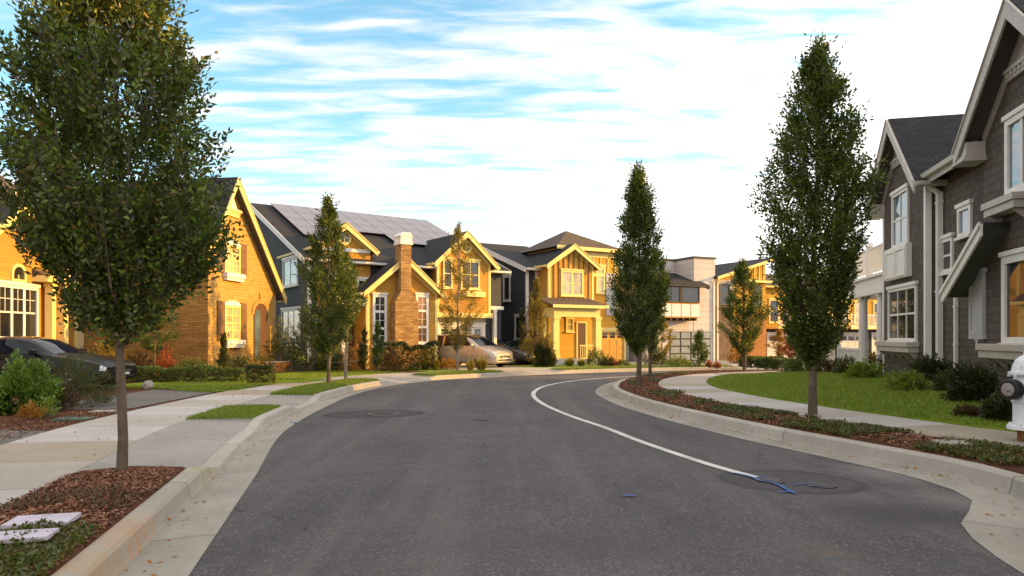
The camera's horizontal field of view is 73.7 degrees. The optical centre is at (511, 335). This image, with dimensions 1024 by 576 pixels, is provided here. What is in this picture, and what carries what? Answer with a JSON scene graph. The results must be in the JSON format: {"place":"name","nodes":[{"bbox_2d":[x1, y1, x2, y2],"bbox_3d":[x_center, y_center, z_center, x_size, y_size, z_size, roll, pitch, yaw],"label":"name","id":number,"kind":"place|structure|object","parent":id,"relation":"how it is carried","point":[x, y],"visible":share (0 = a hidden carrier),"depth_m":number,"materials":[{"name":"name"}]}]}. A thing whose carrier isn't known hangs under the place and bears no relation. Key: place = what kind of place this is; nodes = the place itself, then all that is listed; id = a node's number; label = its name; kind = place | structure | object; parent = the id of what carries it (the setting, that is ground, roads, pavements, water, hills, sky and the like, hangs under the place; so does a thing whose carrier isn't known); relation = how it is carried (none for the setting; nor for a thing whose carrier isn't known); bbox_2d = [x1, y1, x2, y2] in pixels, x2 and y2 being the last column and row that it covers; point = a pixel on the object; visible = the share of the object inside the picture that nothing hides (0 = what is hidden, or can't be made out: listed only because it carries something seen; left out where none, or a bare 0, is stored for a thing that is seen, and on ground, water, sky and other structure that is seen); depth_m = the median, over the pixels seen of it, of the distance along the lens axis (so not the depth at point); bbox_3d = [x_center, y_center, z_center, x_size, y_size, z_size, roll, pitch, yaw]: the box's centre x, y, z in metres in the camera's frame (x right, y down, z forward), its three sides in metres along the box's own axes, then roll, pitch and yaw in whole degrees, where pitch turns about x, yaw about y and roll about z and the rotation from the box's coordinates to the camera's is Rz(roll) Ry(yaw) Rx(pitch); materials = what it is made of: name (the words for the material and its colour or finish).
{"place":"outdoors","nodes":[
{"label":"outdoors","id":0,"kind":"place"},
{"bbox_2d":[0,430,46,444],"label":"driveway","id":1,"kind":"structure","parent":0,"point":[8,439],"depth_m":9.52,"materials":[{"name":"grey concrete"}]},
{"bbox_2d":[0,465,184,575],"bbox_3d":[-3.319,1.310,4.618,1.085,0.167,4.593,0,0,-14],"label":"bark mulch","id":2,"kind":"object","parent":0,"point":[68,481],"visible":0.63,"depth_m":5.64,"materials":[{"name":"brown wood"}]},
{"bbox_2d":[0,528,58,543],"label":"utility lid","id":3,"kind":"object","parent":2,"relation":"on","point":[41,534],"visible":0.88,"depth_m":4.29,"materials":[{"name":"grey concrete"}]},
{"bbox_2d":[0,512,80,528],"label":"utility lid","id":4,"kind":"object","parent":2,"relation":"on","point":[65,518],"visible":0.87,"depth_m":4.74,"materials":[{"name":"grey concrete"}]},
{"bbox_2d":[0,518,102,575],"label":"ground cover","id":5,"kind":"object","parent":2,"relation":"on","point":[21,551],"visible":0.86,"depth_m":4.10,"materials":[{"name":"green plant"}]},
{"bbox_2d":[0,482,146,543],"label":"ground cover","id":6,"kind":"object","parent":2,"relation":"on","point":[74,492],"visible":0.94,"depth_m":5.45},
{"bbox_2d":[0,0,253,470],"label":"street tree","id":7,"kind":"object","parent":2,"relation":"on","point":[147,50],"visible":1,"depth_m":6.30,"materials":[{"name":"green plant"}]},
{"bbox_2d":[35,390,211,409],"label":"driveway","id":8,"kind":"structure","parent":0,"point":[141,398],"depth_m":15.84,"materials":[{"name":"grey concrete"}]},
{"bbox_2d":[0,336,136,388],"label":"sedan","id":9,"kind":"object","parent":8,"relation":"on","point":[40,348],"visible":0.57,"depth_m":18.36,"materials":[{"name":"black paint"}]},
{"bbox_2d":[77,418,252,471],"bbox_3d":[-4.509,1.453,9.419,1.125,0.160,4.967,0,0,-13],"label":"driveway apron","id":10,"kind":"object","parent":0,"point":[192,443],"visible":0.85,"depth_m":9.13,"materials":[{"name":"concrete"}]},
{"bbox_2d":[95,370,405,390],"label":"lawn","id":11,"kind":"structure","parent":0,"point":[138,384],"depth_m":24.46,"materials":[{"name":"green plant"}]},
{"bbox_2d":[126,364,249,382],"bbox_3d":[-10.622,1.239,22.270,4.037,0.660,0.921,0,0,0],"label":"hedge","id":12,"kind":"object","parent":11,"relation":"on","point":[161,371],"visible":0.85,"depth_m":22.01,"materials":[{"name":"green plant"}]},
{"bbox_2d":[244,363,275,382],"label":"hedge","id":13,"kind":"object","parent":11,"relation":"on","point":[263,368],"visible":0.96,"depth_m":21.11,"materials":[{"name":"green plant"}]},
{"bbox_2d":[285,322,336,370],"bbox_3d":[-9.106,0.241,30.255,2.214,2.630,2.246,0,0,27],"label":"shrub","id":14,"kind":"object","parent":11,"relation":"on","point":[299,343],"visible":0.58,"depth_m":29.95,"materials":[{"name":"green plant"}]},
{"bbox_2d":[356,326,368,371],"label":"cypress","id":15,"kind":"object","parent":11,"relation":"on","point":[361,352],"visible":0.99,"depth_m":30.00,"materials":[{"name":"green plant"}]},
{"bbox_2d":[371,319,385,371],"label":"cypress","id":16,"kind":"object","parent":11,"relation":"on","point":[377,344],"visible":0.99,"depth_m":29.34,"materials":[{"name":"green plant"}]},
{"bbox_2d":[235,394,312,406],"bbox_3d":[-5.413,1.515,15.693,1.051,0.144,3.304,0,0,-5],"label":"driveway apron","id":17,"kind":"object","parent":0,"point":[292,400],"visible":0.71,"depth_m":16.23,"materials":[{"name":"concrete"}]},
{"bbox_2d":[0,364,753,505],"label":"sidewalk","id":18,"kind":"structure","parent":0,"point":[30,464],"depth_m":9.16,"materials":[{"name":"concrete"}]},
{"bbox_2d":[5,374,1019,575],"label":"fallen leaves","id":19,"kind":"object","parent":18,"relation":"on","point":[149,561],"visible":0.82,"depth_m":7.74,"materials":[{"name":"orange plant"}]},
{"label":"planting bed","id":20,"kind":"structure","parent":18,"relation":"on","visible":0},
{"bbox_2d":[411,369,502,375],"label":"grass","id":21,"kind":"structure","parent":20,"relation":"on","point":[459,372],"depth_m":28.52,"materials":[{"name":"green plant"}]},
{"bbox_2d":[437,220,484,370],"bbox_3d":[-2.346,-1.713,29.541,1.992,6.805,1.936,0,0,34],"label":"street tree","id":22,"kind":"object","parent":20,"relation":"on","point":[457,337],"visible":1,"depth_m":29.59,"materials":[{"name":"green plant"}]},
{"bbox_2d":[185,372,604,468],"bbox_3d":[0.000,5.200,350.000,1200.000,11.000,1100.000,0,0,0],"label":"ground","id":23,"kind":"structure","parent":0,"point":[406,383],"depth_m":28.53,"materials":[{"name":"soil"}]},
{"bbox_2d":[0,175,84,347],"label":"amber house","id":24,"kind":"structure","parent":23,"relation":"on","point":[28,306],"depth_m":23.39,"materials":[{"name":"brick"}]},
{"bbox_2d":[10,264,26,282],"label":"window","id":25,"kind":"structure","parent":24,"relation":"in","point":[17,273],"depth_m":22.90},
{"bbox_2d":[0,280,40,336],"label":"window","id":26,"kind":"structure","parent":24,"relation":"in","point":[24,321],"depth_m":22.96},
{"bbox_2d":[24,177,286,373],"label":"stone house","id":27,"kind":"structure","parent":23,"relation":"on","point":[245,295],"depth_m":29.80,"materials":[{"name":"brick"}]},
{"bbox_2d":[225,245,240,273],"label":"window","id":28,"kind":"structure","parent":27,"relation":"in","point":[231,265],"depth_m":29.96,"materials":[{"name":"glass"}]},
{"bbox_2d":[225,305,240,339],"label":"window","id":29,"kind":"structure","parent":27,"relation":"in","point":[232,313],"depth_m":29.95,"materials":[{"name":"yellow glass"}]},
{"bbox_2d":[254,303,266,369],"bbox_3d":[-11.881,0.029,32.288,0.036,3.142,1.260,0,0,8],"label":"entry door","id":30,"kind":"structure","parent":27,"relation":"in","point":[260,316],"depth_m":32.27,"materials":[{"name":"wood"}]},
{"bbox_2d":[250,203,511,368],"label":"solar house","id":31,"kind":"structure","parent":23,"relation":"on","point":[399,261],"depth_m":36.71,"materials":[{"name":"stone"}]},
{"bbox_2d":[281,255,298,288],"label":"window","id":32,"kind":"structure","parent":31,"relation":"in","point":[289,280],"depth_m":36.10,"materials":[{"name":"white glass"}]},
{"bbox_2d":[280,306,300,347],"bbox_3d":[-11.695,-0.466,36.033,0.140,2.107,3.202,0,0,-35],"label":"window","id":33,"kind":"structure","parent":31,"relation":"in","point":[291,313],"depth_m":35.98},
{"bbox_2d":[372,292,387,346],"bbox_3d":[-6.636,-0.813,34.285,0.863,2.730,0.140,0,0,-35],"label":"window","id":34,"kind":"structure","parent":31,"relation":"in","point":[379,300],"depth_m":34.33,"materials":[{"name":"white glass"}]},
{"bbox_2d":[414,292,429,344],"bbox_3d":[-4.694,-0.897,35.666,0.851,2.730,0.140,0,0,-35],"label":"window","id":35,"kind":"structure","parent":31,"relation":"in","point":[422,299],"depth_m":35.71,"materials":[{"name":"white glass"}]},
{"bbox_2d":[460,258,480,290],"bbox_3d":[-2.340,-3.464,38.443,1.350,1.776,0.140,0,0,-35],"label":"window","id":36,"kind":"structure","parent":31,"relation":"in","point":[475,264],"depth_m":38.59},
{"bbox_2d":[480,231,628,364],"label":"porch house","id":37,"kind":"structure","parent":23,"relation":"on","point":[572,271],"depth_m":42.42,"materials":[{"name":"yellow"}]},
{"bbox_2d":[560,268,584,296],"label":"window","id":38,"kind":"structure","parent":37,"relation":"in","point":[572,280],"depth_m":41.97,"materials":[{"name":"glass"}]},
{"bbox_2d":[601,328,625,361],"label":"garage door","id":39,"kind":"structure","parent":37,"relation":"in","point":[612,342],"depth_m":44.73,"materials":[{"name":"beige wood"}]},
{"bbox_2d":[618,256,716,361],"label":"white house","id":40,"kind":"structure","parent":23,"relation":"on","point":[690,306],"depth_m":46.79,"materials":[{"name":"white paint"}]},
{"bbox_2d":[669,332,710,360],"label":"garage door","id":41,"kind":"structure","parent":40,"relation":"in","point":[680,344],"depth_m":46.53,"materials":[{"name":"white glass"}]},
{"bbox_2d":[681,287,699,302],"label":"window","id":42,"kind":"structure","parent":40,"relation":"in","point":[688,294],"depth_m":45.63,"materials":[{"name":"grey glass"}]},
{"bbox_2d":[714,258,772,360],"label":"shed roof house","id":43,"kind":"structure","parent":23,"relation":"on","point":[722,276],"depth_m":48.76,"materials":[{"name":"yellow"}]},
{"bbox_2d":[765,274,876,358],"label":"house","id":44,"kind":"structure","parent":23,"relation":"on","point":[850,340],"depth_m":55.82,"materials":[{"name":"yellow"}]},
{"bbox_2d":[847,0,1023,387],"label":"shingled house","id":45,"kind":"structure","parent":23,"relation":"on","point":[946,256],"depth_m":17.30,"materials":[{"name":"grey wood"}]},
{"bbox_2d":[890,182,909,247],"bbox_3d":[11.892,-3.611,20.940,0.140,1.848,1.600,0,0,13],"label":"window","id":46,"kind":"structure","parent":45,"relation":"in","point":[900,196],"depth_m":20.92,"materials":[{"name":"white glass"}]},
{"bbox_2d":[885,281,917,341],"bbox_3d":[11.856,-0.682,20.789,0.140,1.797,2.696,0,0,13],"label":"window","id":47,"kind":"structure","parent":45,"relation":"in","point":[902,298],"depth_m":20.68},
{"bbox_2d":[940,232,954,275],"bbox_3d":[11.621,-2.173,18.252,0.140,1.086,0.881,0,0,13],"label":"window","id":48,"kind":"structure","parent":45,"relation":"in","point":[947,239],"depth_m":18.20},
{"bbox_2d":[954,199,973,240],"bbox_3d":[11.365,-2.904,17.161,0.140,0.920,0.905,0,0,13],"label":"window","id":49,"kind":"structure","parent":45,"relation":"in","point":[965,208],"depth_m":17.15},
{"bbox_2d":[997,246,1023,344],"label":"window","id":50,"kind":"structure","parent":45,"relation":"in","point":[1012,261],"depth_m":14.02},
{"bbox_2d":[1001,103,1023,194],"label":"window","id":51,"kind":"structure","parent":45,"relation":"in","point":[1013,121],"depth_m":13.98,"materials":[{"name":"white glass"}]},
{"bbox_2d":[0,361,802,430],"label":"yard bed","id":52,"kind":"object","parent":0,"point":[63,412],"visible":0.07,"depth_m":12.71,"materials":[{"name":"brown soil"}]},
{"bbox_2d":[14,399,47,419],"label":"shrub","id":53,"kind":"object","parent":52,"relation":"on","point":[38,412],"visible":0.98,"depth_m":11.38,"materials":[{"name":"orange plant"}]},
{"bbox_2d":[0,348,67,414],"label":"shrub","id":54,"kind":"object","parent":52,"relation":"on","point":[22,382],"visible":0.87,"depth_m":12.49,"materials":[{"name":"green plant"}]},
{"bbox_2d":[0,409,116,441],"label":"bark mulch","id":55,"kind":"object","parent":52,"relation":"on","point":[49,423],"visible":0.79,"depth_m":11.04,"materials":[{"name":"brown wood"}]},
{"bbox_2d":[52,378,79,410],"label":"shrub","id":56,"kind":"object","parent":52,"relation":"on","point":[64,402],"visible":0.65,"depth_m":13.08,"materials":[{"name":"red plant"}]},
{"bbox_2d":[38,346,116,408],"bbox_3d":[-8.830,0.828,13.853,1.600,1.266,1.699,0,0,0],"label":"shrub","id":57,"kind":"object","parent":52,"relation":"on","point":[87,391],"visible":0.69,"depth_m":13.84,"materials":[{"name":"green plant"}]},
{"bbox_2d":[137,306,184,373],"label":"tree","id":58,"kind":"object","parent":52,"relation":"on","point":[150,342],"visible":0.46,"depth_m":26.01,"materials":[{"name":"green plant"}]},
{"bbox_2d":[215,331,230,373],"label":"cypress","id":59,"kind":"object","parent":52,"relation":"on","point":[224,358],"visible":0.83,"depth_m":26.44,"materials":[{"name":"green plant"}]},
{"bbox_2d":[263,315,299,366],"bbox_3d":[-10.462,0.281,30.906,1.640,2.542,1.808,0,0,0],"label":"shrub","id":60,"kind":"object","parent":52,"relation":"on","point":[279,347],"visible":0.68,"depth_m":30.79,"materials":[{"name":"green plant"}]},
{"bbox_2d":[335,338,381,371],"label":"shrub","id":61,"kind":"object","parent":52,"relation":"on","point":[370,358],"visible":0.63,"depth_m":30.52,"materials":[{"name":"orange plant"}]},
{"bbox_2d":[379,344,403,371],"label":"shrub","id":62,"kind":"object","parent":52,"relation":"on","point":[396,361],"visible":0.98,"depth_m":30.71,"materials":[{"name":"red plant"}]},
{"bbox_2d":[497,339,535,364],"bbox_3d":[-0.562,0.927,40.819,4.213,1.518,2.025,0,0,33],"label":"hatchback","id":63,"kind":"object","parent":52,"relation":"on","point":[518,355],"visible":0.27,"depth_m":39.47,"materials":[{"name":"paint"}]},
{"bbox_2d":[655,314,676,360],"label":"tree","id":64,"kind":"object","parent":52,"relation":"on","point":[667,346],"visible":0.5,"depth_m":43.76,"materials":[{"name":"green plant"}]},
{"bbox_2d":[737,355,795,369],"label":"hedge","id":65,"kind":"object","parent":52,"relation":"on","point":[770,362],"visible":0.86,"depth_m":34.16,"materials":[{"name":"green plant"}]},
{"bbox_2d":[765,328,787,356],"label":"tree","id":66,"kind":"object","parent":52,"relation":"on","point":[778,339],"visible":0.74,"depth_m":43.87,"materials":[{"name":"orange plant"}]},
{"bbox_2d":[388,368,455,371],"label":"lawn","id":67,"kind":"structure","parent":0,"point":[429,370],"depth_m":31.55,"materials":[{"name":"green plant"}]},
{"bbox_2d":[380,340,441,370],"bbox_3d":[-4.690,0.932,31.883,2.867,1.520,1.122,0,0,-33],"label":"hedge","id":68,"kind":"object","parent":67,"relation":"on","point":[408,349],"visible":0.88,"depth_m":31.77,"materials":[{"name":"green plant"}]},
{"bbox_2d":[420,365,532,369],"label":"driveway","id":69,"kind":"structure","parent":0,"point":[463,367],"depth_m":35.32,"materials":[{"name":"concrete"}]},
{"bbox_2d":[438,334,512,366],"bbox_3d":[-2.389,0.764,36.869,5.122,1.765,2.194,0,0,37],"label":"minivan","id":70,"kind":"object","parent":69,"relation":"on","point":[494,353],"visible":0.59,"depth_m":35.75,"materials":[{"name":"silver paint"}]},
{"bbox_2d":[0,0,1001,278],"label":"sky","id":71,"kind":"structure","parent":0,"point":[518,122],"materials":[{"name":"blue"}]},
{"bbox_2d":[512,364,642,367],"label":"lawn","id":72,"kind":"structure","parent":0,"point":[587,365],"depth_m":37.01,"materials":[{"name":"green plant"}]},
{"bbox_2d":[519,276,554,366],"bbox_3d":[1.352,-0.723,36.794,2.194,5.111,1.703,0,0,28],"label":"conifer","id":73,"kind":"object","parent":72,"relation":"on","point":[538,317],"visible":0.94,"depth_m":36.58,"materials":[{"name":"green plant"}]},
{"bbox_2d":[531,332,549,366],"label":"shrub","id":74,"kind":"object","parent":72,"relation":"on","point":[540,349],"visible":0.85,"depth_m":36.37,"materials":[{"name":"green plant"}]},
{"bbox_2d":[189,369,1023,575],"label":"road","id":75,"kind":"structure","parent":0,"point":[433,478],"depth_m":6.09,"materials":[{"name":"grey asphalt"}]},
{"bbox_2d":[117,369,753,575],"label":"gutter","id":76,"kind":"object","parent":75,"relation":"on","point":[197,532],"visible":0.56,"depth_m":5.91,"materials":[{"name":"concrete"}]},
{"bbox_2d":[51,367,783,575],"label":"kerb","id":77,"kind":"structure","parent":76,"relation":"on","point":[117,548],"depth_m":5.86,"materials":[{"name":"concrete"}]},
{"bbox_2d":[531,376,758,476],"bbox_3d":[2.501,1.607,18.861,4.152,0.258,23.129,0,0,10],"label":"road marking","id":78,"kind":"object","parent":75,"relation":"on","point":[533,395],"visible":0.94,"depth_m":9.93,"materials":[{"name":"paint"}]},
{"bbox_2d":[595,381,1023,573],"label":"gutter","id":79,"kind":"object","parent":75,"relation":"on","point":[978,524],"visible":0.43,"depth_m":6.39,"materials":[{"name":"concrete"}]},
{"bbox_2d":[612,378,1023,500],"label":"kerb","id":80,"kind":"structure","parent":79,"relation":"on","point":[1008,482],"depth_m":8.73,"materials":[{"name":"concrete"}]},
{"bbox_2d":[552,364,734,369],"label":"grass","id":81,"kind":"structure","parent":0,"point":[610,367],"depth_m":35.17,"materials":[{"name":"green plant"}]},
{"bbox_2d":[688,329,709,366],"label":"conifer","id":82,"kind":"object","parent":81,"relation":"on","point":[698,347],"visible":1,"depth_m":36.57,"materials":[{"name":"green plant"}]},
{"bbox_2d":[619,369,1023,474],"bbox_3d":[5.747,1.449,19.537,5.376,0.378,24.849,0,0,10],"label":"bark mulch","id":83,"kind":"object","parent":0,"point":[656,386],"visible":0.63,"depth_m":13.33,"materials":[{"name":"brown wood"}]},
{"bbox_2d":[604,160,675,386],"bbox_3d":[3.527,-1.698,19.251,2.018,6.569,1.725,0,0,-24],"label":"street tree","id":84,"kind":"object","parent":83,"relation":"on","point":[638,219],"visible":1,"depth_m":19.08,"materials":[{"name":"green plant"}]},
{"bbox_2d":[644,250,670,376],"bbox_3d":[5.187,-0.879,25.268,1.482,5.052,1.757,0,0,0],"label":"street tree","id":85,"kind":"object","parent":83,"relation":"on","point":[651,345],"visible":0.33,"depth_m":25.18,"materials":[{"name":"green plant"}]},
{"bbox_2d":[627,371,719,403],"bbox_3d":[4.687,1.414,21.145,2.241,0.286,14.795,0,0,12],"label":"ground cover","id":86,"kind":"object","parent":83,"relation":"on","point":[668,393],"visible":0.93,"depth_m":16.75,"materials":[{"name":"plant"}]},
{"bbox_2d":[716,254,777,370],"bbox_3d":[10.647,-1.024,31.081,2.746,5.455,1.998,0,0,0],"label":"street tree","id":87,"kind":"object","parent":83,"relation":"on","point":[741,270],"visible":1,"depth_m":30.80,"materials":[{"name":"green plant"}]},
{"bbox_2d":[705,404,837,423],"bbox_3d":[4.491,1.331,11.740,1.158,0.156,3.007,0,0,-11],"label":"ground cover","id":88,"kind":"object","parent":83,"relation":"on","point":[746,410],"visible":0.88,"depth_m":12.01,"materials":[{"name":"plant"}]},
{"bbox_2d":[745,29,890,414],"bbox_3d":[5.517,-1.989,12.214,2.535,7.011,2.197,0,0,-39],"label":"street tree","id":89,"kind":"object","parent":83,"relation":"on","point":[811,340],"visible":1,"depth_m":11.93,"materials":[{"name":"green plant"}]},
{"bbox_2d":[683,402,1023,465],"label":"grass","id":90,"kind":"structure","parent":83,"relation":"on","point":[795,419],"depth_m":9.18,"materials":[{"name":"green plant"}]},
{"bbox_2d":[780,418,1023,464],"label":"ground cover","id":91,"kind":"object","parent":83,"relation":"on","point":[861,428],"visible":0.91,"depth_m":8.22,"materials":[{"name":"green plant"}]},
{"bbox_2d":[658,371,1023,445],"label":"sidewalk","id":92,"kind":"structure","parent":0,"point":[696,385],"depth_m":12.37,"materials":[{"name":"concrete"}]},
{"bbox_2d":[999,351,1023,441],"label":"fire hydrant","id":93,"kind":"object","parent":92,"relation":"on","point":[1012,390],"visible":1,"depth_m":8.78,"materials":[{"name":"white metal"}]},
{"bbox_2d":[707,370,1016,431],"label":"lawn","id":94,"kind":"structure","parent":0,"point":[909,417],"depth_m":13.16,"materials":[{"name":"green plant"}]},
{"bbox_2d":[841,358,891,377],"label":"shrub","id":95,"kind":"object","parent":94,"relation":"on","point":[863,369],"visible":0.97,"depth_m":19.34,"materials":[{"name":"green plant"}]},
{"bbox_2d":[883,367,932,390],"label":"shrub","id":96,"kind":"object","parent":94,"relation":"on","point":[913,380],"visible":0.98,"depth_m":15.35,"materials":[{"name":"green plant"}]},
{"bbox_2d":[929,368,955,390],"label":"shrub","id":97,"kind":"object","parent":94,"relation":"on","point":[940,382],"visible":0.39,"depth_m":14.69,"materials":[{"name":"green plant"}]},
{"bbox_2d":[951,403,981,416],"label":"shrub","id":98,"kind":"object","parent":94,"relation":"on","point":[966,409],"visible":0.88,"depth_m":11.21,"materials":[{"name":"red plant"}]},
{"bbox_2d":[939,359,1000,402],"bbox_3d":[8.729,0.864,12.970,1.032,0.855,1.064,0,0,0],"label":"shrub","id":99,"kind":"object","parent":94,"relation":"on","point":[970,383],"visible":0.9,"depth_m":12.81,"materials":[{"name":"green plant"}]},
{"bbox_2d":[974,390,1011,421],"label":"shrub","id":100,"kind":"object","parent":94,"relation":"on","point":[997,406],"visible":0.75,"depth_m":10.62,"materials":[{"name":"green plant"}]},
{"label":"yard bed","id":101,"kind":"structure","parent":0,"visible":0},
{"bbox_2d":[826,345,864,365],"bbox_3d":[12.650,0.930,26.403,0.120,1.200,6.720,0,0,13],"label":"porch fence","id":102,"kind":"object","parent":101,"relation":"on","point":[858,354],"visible":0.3,"depth_m":24.78,"materials":[{"name":"white wood"}]},
{"bbox_2d":[908,351,953,380],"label":"shrub","id":103,"kind":"object","parent":101,"relation":"on","point":[926,365],"visible":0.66,"depth_m":17.27,"materials":[{"name":"green plant"}]},
{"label":"planting bed","id":104,"kind":"structure","parent":0,"visible":0},
{"bbox_2d":[269,377,378,394],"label":"grass","id":105,"kind":"structure","parent":104,"relation":"on","point":[313,388],"depth_m":19.30,"materials":[{"name":"green plant"}]},
{"bbox_2d":[289,191,368,382],"bbox_3d":[-5.624,-1.439,21.052,2.457,6.084,1.907,0,0,0],"label":"street tree","id":106,"kind":"object","parent":104,"relation":"on","point":[325,346],"visible":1,"depth_m":20.85,"materials":[{"name":"green plant"}]},
{"bbox_2d":[329,250,367,378],"bbox_3d":[-5.687,-0.685,23.542,1.467,4.631,1.192,0,0,-34],"label":"street tree","id":107,"kind":"object","parent":104,"relation":"on","point":[347,340],"visible":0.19,"depth_m":23.55,"materials":[{"name":"green plant"}]},
{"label":"planting bed","id":108,"kind":"structure","parent":0,"visible":0},
{"bbox_2d":[186,403,282,419],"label":"grass","id":109,"kind":"structure","parent":108,"relation":"on","point":[244,411],"depth_m":12.41,"materials":[{"name":"green plant"}]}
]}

